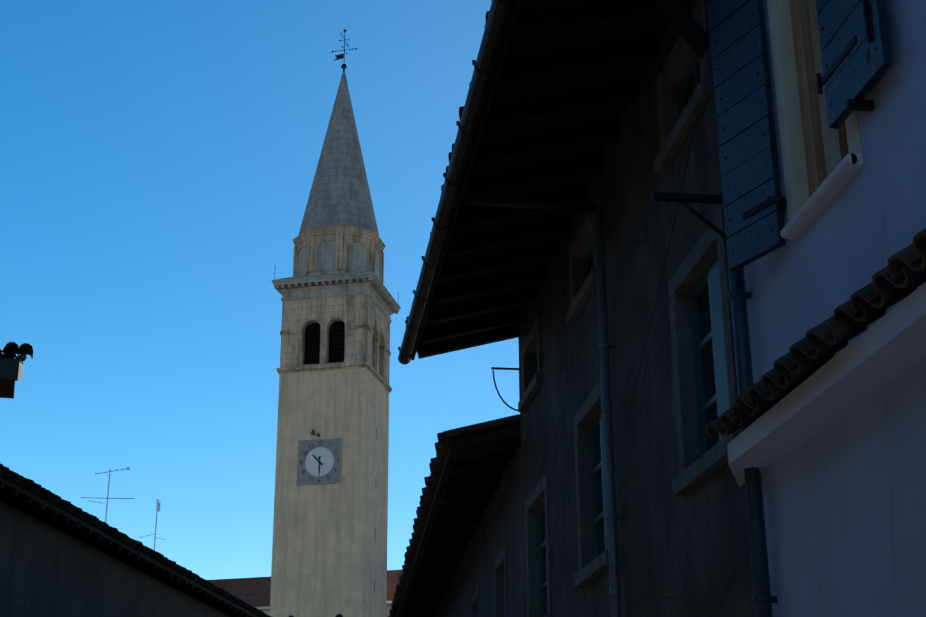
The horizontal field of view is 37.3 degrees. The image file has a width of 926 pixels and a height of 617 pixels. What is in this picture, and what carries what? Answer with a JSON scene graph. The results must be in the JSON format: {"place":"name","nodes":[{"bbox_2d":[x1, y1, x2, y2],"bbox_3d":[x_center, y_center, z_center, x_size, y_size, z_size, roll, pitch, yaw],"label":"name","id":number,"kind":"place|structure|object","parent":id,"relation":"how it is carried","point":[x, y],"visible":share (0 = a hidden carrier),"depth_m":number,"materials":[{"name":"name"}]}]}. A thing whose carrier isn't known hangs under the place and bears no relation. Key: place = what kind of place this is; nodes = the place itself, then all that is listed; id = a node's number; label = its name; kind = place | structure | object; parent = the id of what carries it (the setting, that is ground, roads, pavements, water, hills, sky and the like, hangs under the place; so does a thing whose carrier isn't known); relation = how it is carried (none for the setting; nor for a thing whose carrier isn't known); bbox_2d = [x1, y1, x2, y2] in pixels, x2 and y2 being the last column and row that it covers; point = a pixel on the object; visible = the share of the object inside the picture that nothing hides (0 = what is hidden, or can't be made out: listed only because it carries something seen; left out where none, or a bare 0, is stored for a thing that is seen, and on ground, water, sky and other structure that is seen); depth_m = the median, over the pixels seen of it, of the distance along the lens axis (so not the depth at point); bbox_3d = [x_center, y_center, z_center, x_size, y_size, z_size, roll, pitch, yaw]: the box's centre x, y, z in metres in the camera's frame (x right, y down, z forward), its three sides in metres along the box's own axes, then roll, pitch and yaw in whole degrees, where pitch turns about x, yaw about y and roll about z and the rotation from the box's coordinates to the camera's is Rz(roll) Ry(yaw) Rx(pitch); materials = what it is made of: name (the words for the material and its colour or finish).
{"place":"outdoors","nodes":[
{"label":"outdoors","id":0,"kind":"place"},
{"bbox_2d":[0,379,14,398],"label":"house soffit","id":1,"kind":"structure","parent":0,"point":[7,388],"depth_m":17.70,"materials":[{"name":"brown wood"}]},
{"bbox_2d":[0,357,22,380],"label":"roof eave","id":2,"kind":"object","parent":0,"point":[11,368],"depth_m":17.36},
{"bbox_2d":[0,342,32,361],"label":"roof tiles","id":3,"kind":"object","parent":2,"relation":"on","point":[12,350],"visible":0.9,"depth_m":18.17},
{"bbox_2d":[0,0,519,579],"label":"sky","id":4,"kind":"structure","parent":0,"point":[159,159],"materials":[{"name":"blue"}]},
{"bbox_2d":[263,605,391,616],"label":"church walls","id":5,"kind":"structure","parent":0,"point":[387,610],"depth_m":99.61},
{"bbox_2d":[208,570,402,609],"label":"tiled roof","id":6,"kind":"structure","parent":5,"relation":"on","point":[255,591],"depth_m":105.20,"materials":[{"name":"brown tile"}]},
{"bbox_2d":[256,601,391,610],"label":"church cornice","id":7,"kind":"structure","parent":5,"relation":"attached to","point":[267,607],"depth_m":101.79,"materials":[{"name":"beige stone"}]},
{"bbox_2d":[270,367,388,616],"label":"tower shaft","id":8,"kind":"object","parent":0,"point":[329,551],"visible":1,"depth_m":95.99,"materials":[{"name":"beige stone"}]},
{"bbox_2d":[298,438,342,485],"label":"clock panel","id":9,"kind":"object","parent":8,"relation":"attached to","point":[332,446],"visible":0.57,"depth_m":96.53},
{"bbox_2d":[296,438,341,485],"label":"clock frame","id":10,"kind":"object","parent":9,"relation":"attached to","point":[298,461],"visible":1,"depth_m":96.52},
{"bbox_2d":[305,447,333,476],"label":"clock face","id":11,"kind":"object","parent":9,"relation":"attached to","point":[326,460],"visible":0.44,"depth_m":96.56},
{"bbox_2d":[300,441,338,481],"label":"clock numerals","id":12,"kind":"object","parent":11,"relation":"attached to","point":[319,461],"visible":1,"depth_m":96.56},
{"bbox_2d":[304,446,334,477],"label":"clock ring","id":13,"kind":"object","parent":9,"relation":"attached to","point":[329,471],"visible":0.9,"depth_m":96.51,"materials":[{"name":"grey metal"}]},
{"bbox_2d":[289,430,376,616],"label":"slit windows","id":14,"kind":"structure","parent":8,"relation":"in","point":[339,615],"depth_m":93.29,"materials":[{"name":"black"}]},
{"bbox_2d":[277,361,391,392],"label":"string course","id":15,"kind":"object","parent":8,"relation":"attached to","point":[377,376],"visible":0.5,"depth_m":99.02,"materials":[{"name":"beige stone"}]},
{"bbox_2d":[280,294,389,383],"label":"belfry","id":16,"kind":"object","parent":8,"relation":"on","point":[361,345],"visible":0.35,"depth_m":100.31,"materials":[{"name":"stone"}]},
{"bbox_2d":[303,321,344,364],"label":"belfry openings","id":17,"kind":"object","parent":16,"relation":"in","point":[336,349],"visible":0.21,"depth_m":100.27,"materials":[{"name":"black"}]},
{"bbox_2d":[280,312,390,355],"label":"arch molding","id":18,"kind":"structure","parent":16,"relation":"attached to","point":[335,316],"depth_m":100.32,"materials":[{"name":"grey stone"}]},
{"bbox_2d":[272,271,400,323],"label":"tower entablature","id":19,"kind":"structure","parent":16,"relation":"on","point":[364,287],"depth_m":101.07,"materials":[{"name":"grey stone"}]},
{"bbox_2d":[274,277,398,311],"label":"cornice","id":20,"kind":"structure","parent":19,"relation":"attached to","point":[326,283],"depth_m":101.04,"materials":[{"name":"grey stone"}]},
{"bbox_2d":[292,225,385,283],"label":"drum wall","id":21,"kind":"structure","parent":19,"relation":"on","point":[343,238],"depth_m":102.78,"materials":[{"name":"stone"}]},
{"bbox_2d":[297,240,379,278],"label":"blind arches","id":22,"kind":"structure","parent":21,"relation":"attached to","point":[326,255],"depth_m":102.46,"materials":[{"name":"grey stone"}]},
{"bbox_2d":[299,72,378,234],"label":"spire","id":23,"kind":"structure","parent":21,"relation":"on","point":[339,194],"depth_m":105.82,"materials":[{"name":"grey stone"}]},
{"bbox_2d":[332,29,356,71],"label":"weather vane","id":24,"kind":"object","parent":23,"relation":"on","point":[343,66],"visible":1,"depth_m":111.52,"materials":[{"name":"black metal"}]},
{"bbox_2d":[541,77,718,614],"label":"window panes","id":25,"kind":"structure","parent":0,"point":[708,374],"depth_m":8.90,"materials":[{"name":"black glass"}]},
{"bbox_2d":[518,0,772,616],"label":"grey house walls","id":26,"kind":"structure","parent":0,"point":[688,554],"depth_m":9.95,"materials":[{"name":"grey paint"}]},
{"bbox_2d":[411,0,708,359],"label":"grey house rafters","id":27,"kind":"object","parent":26,"relation":"on","point":[468,333],"visible":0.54,"depth_m":10.84,"materials":[{"name":"wood"}]},
{"bbox_2d":[419,0,668,343],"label":"rafters","id":28,"kind":"object","parent":27,"relation":"on","point":[580,40],"depth_m":10.53,"materials":[{"name":"brown wood"}]},
{"bbox_2d":[406,0,491,321],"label":"roof tiles","id":29,"kind":"object","parent":28,"relation":"on","point":[462,107],"depth_m":10.59,"materials":[{"name":"brown tile"}]},
{"bbox_2d":[398,0,516,364],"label":"gutter","id":30,"kind":"object","parent":28,"relation":"attached to","point":[485,63],"visible":0.85,"depth_m":10.46,"materials":[{"name":"brown metal"}]},
{"bbox_2d":[491,71,725,427],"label":"metal brackets","id":31,"kind":"object","parent":26,"relation":"attached to","point":[680,198],"visible":0.88,"depth_m":8.05,"materials":[{"name":"black metal"}]},
{"bbox_2d":[594,204,623,616],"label":"drainpipe","id":32,"kind":"object","parent":26,"relation":"attached to","point":[612,517],"visible":0.94,"depth_m":10.49,"materials":[{"name":"black metal"}]},
{"bbox_2d":[450,194,597,212],"bbox_3d":[0.486,-0.855,11.236,1.239,0.237,0.108,-3,-20,7],"label":"house swan neck","id":33,"kind":"object","parent":32,"relation":"attached to","point":[539,204],"visible":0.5,"depth_m":11.20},
{"bbox_2d":[518,0,739,616],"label":"window surrounds","id":34,"kind":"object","parent":26,"relation":"in","point":[695,468],"depth_m":9.29,"materials":[{"name":"grey stone"}]},
{"bbox_2d":[533,54,729,616],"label":"windows","id":35,"kind":"structure","parent":34,"relation":"in","point":[710,279],"depth_m":8.87,"materials":[{"name":"black glass"}]},
{"bbox_2d":[707,0,892,271],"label":"window shutters","id":36,"kind":"object","parent":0,"point":[747,150],"visible":0.98,"depth_m":7.27,"materials":[{"name":"blue wood"}]},
{"bbox_2d":[713,0,876,252],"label":"shutter hardware","id":37,"kind":"object","parent":36,"relation":"attached to","point":[856,105],"visible":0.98,"depth_m":6.16,"materials":[{"name":"black metal"}]},
{"bbox_2d":[804,0,848,179],"bbox_3d":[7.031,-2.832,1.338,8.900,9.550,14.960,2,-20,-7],"label":"window frame","id":38,"kind":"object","parent":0,"point":[816,92],"depth_m":6.97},
{"bbox_2d":[744,0,925,616],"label":"white house walls","id":39,"kind":"structure","parent":0,"point":[844,498],"depth_m":6.08,"materials":[{"name":"white paint"}]},
{"bbox_2d":[707,3,776,616],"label":"drainpipe","id":40,"kind":"object","parent":39,"relation":"attached to","point":[763,599],"visible":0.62,"depth_m":7.17,"materials":[{"name":"black metal"}]},
{"bbox_2d":[767,0,861,221],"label":"white window surround","id":41,"kind":"object","parent":39,"relation":"attached to","point":[790,125],"visible":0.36,"depth_m":7.12,"materials":[{"name":"white paint"}]},
{"bbox_2d":[789,0,846,197],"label":"window frame","id":42,"kind":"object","parent":39,"relation":"in","point":[834,144],"visible":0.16,"depth_m":6.96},
{"bbox_2d":[780,153,862,238],"bbox_3d":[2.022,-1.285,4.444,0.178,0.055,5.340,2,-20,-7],"label":"window sill","id":43,"kind":"structure","parent":39,"relation":"attached to","point":[843,172],"depth_m":6.44,"materials":[{"name":"white stone"}]},
{"bbox_2d":[727,282,925,486],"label":"cornice","id":44,"kind":"structure","parent":39,"relation":"attached to","point":[888,347],"depth_m":5.89,"materials":[{"name":"white paint"}]},
{"bbox_2d":[706,229,925,437],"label":"roof tiles","id":45,"kind":"object","parent":44,"relation":"on","point":[900,276],"visible":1,"depth_m":5.67,"materials":[{"name":"brown ceramic"}]},
{"label":"ground","id":46,"kind":"structure","parent":0,"visible":0},
{"bbox_2d":[0,501,229,616],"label":"house walls","id":47,"kind":"structure","parent":46,"relation":"on","point":[46,570],"depth_m":27.45,"materials":[{"name":"grey paint"}]},
{"bbox_2d":[0,481,252,616],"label":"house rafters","id":48,"kind":"object","parent":47,"relation":"on","point":[28,501],"visible":0.96,"depth_m":28.97,"materials":[{"name":"brown wood"}]},
{"bbox_2d":[0,475,258,616],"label":"roof eave","id":49,"kind":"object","parent":48,"relation":"on","point":[32,512],"depth_m":31.06,"materials":[{"name":"brown wood"}]},
{"bbox_2d":[0,463,271,616],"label":"eave tiles","id":50,"kind":"object","parent":49,"relation":"on","point":[39,490],"visible":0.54,"depth_m":28.33,"materials":[{"name":"brown tile"}]},
{"bbox_2d":[81,467,133,521],"bbox_3d":[-9.223,5.189,35.528,1.360,2.213,0.320,2,-20,-7],"label":"antenna","id":51,"kind":"object","parent":50,"relation":"on","point":[127,468],"visible":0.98,"depth_m":35.66,"materials":[{"name":"silver metal"}]},
{"bbox_2d":[139,499,165,550],"bbox_3d":[-8.612,6.325,38.053,0.752,2.093,0.040,2,-20,-7],"label":"aerial","id":52,"kind":"object","parent":50,"relation":"on","point":[158,505],"visible":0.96,"depth_m":38.21,"materials":[{"name":"silver metal"}]},
{"bbox_2d":[433,435,523,616],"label":"house walls","id":53,"kind":"structure","parent":46,"relation":"on","point":[499,527],"depth_m":17.35,"materials":[{"name":"grey paint"}]},
{"bbox_2d":[399,435,520,616],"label":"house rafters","id":54,"kind":"object","parent":53,"relation":"on","point":[474,476],"visible":0.62,"depth_m":18.51,"materials":[{"name":"brown wood"}]},
{"bbox_2d":[396,425,519,616],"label":"house roof boards","id":55,"kind":"object","parent":54,"relation":"on","point":[483,438],"visible":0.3,"depth_m":15.59,"materials":[{"name":"brown wood"}]},
{"bbox_2d":[387,414,520,616],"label":"eave tiles","id":56,"kind":"object","parent":55,"relation":"on","point":[445,438],"visible":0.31,"depth_m":16.71,"materials":[{"name":"brown tile"}]},
{"bbox_2d":[459,545,506,616],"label":"window surrounds","id":57,"kind":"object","parent":53,"relation":"in","point":[500,573],"depth_m":16.91,"materials":[{"name":"grey stone"}]}
]}

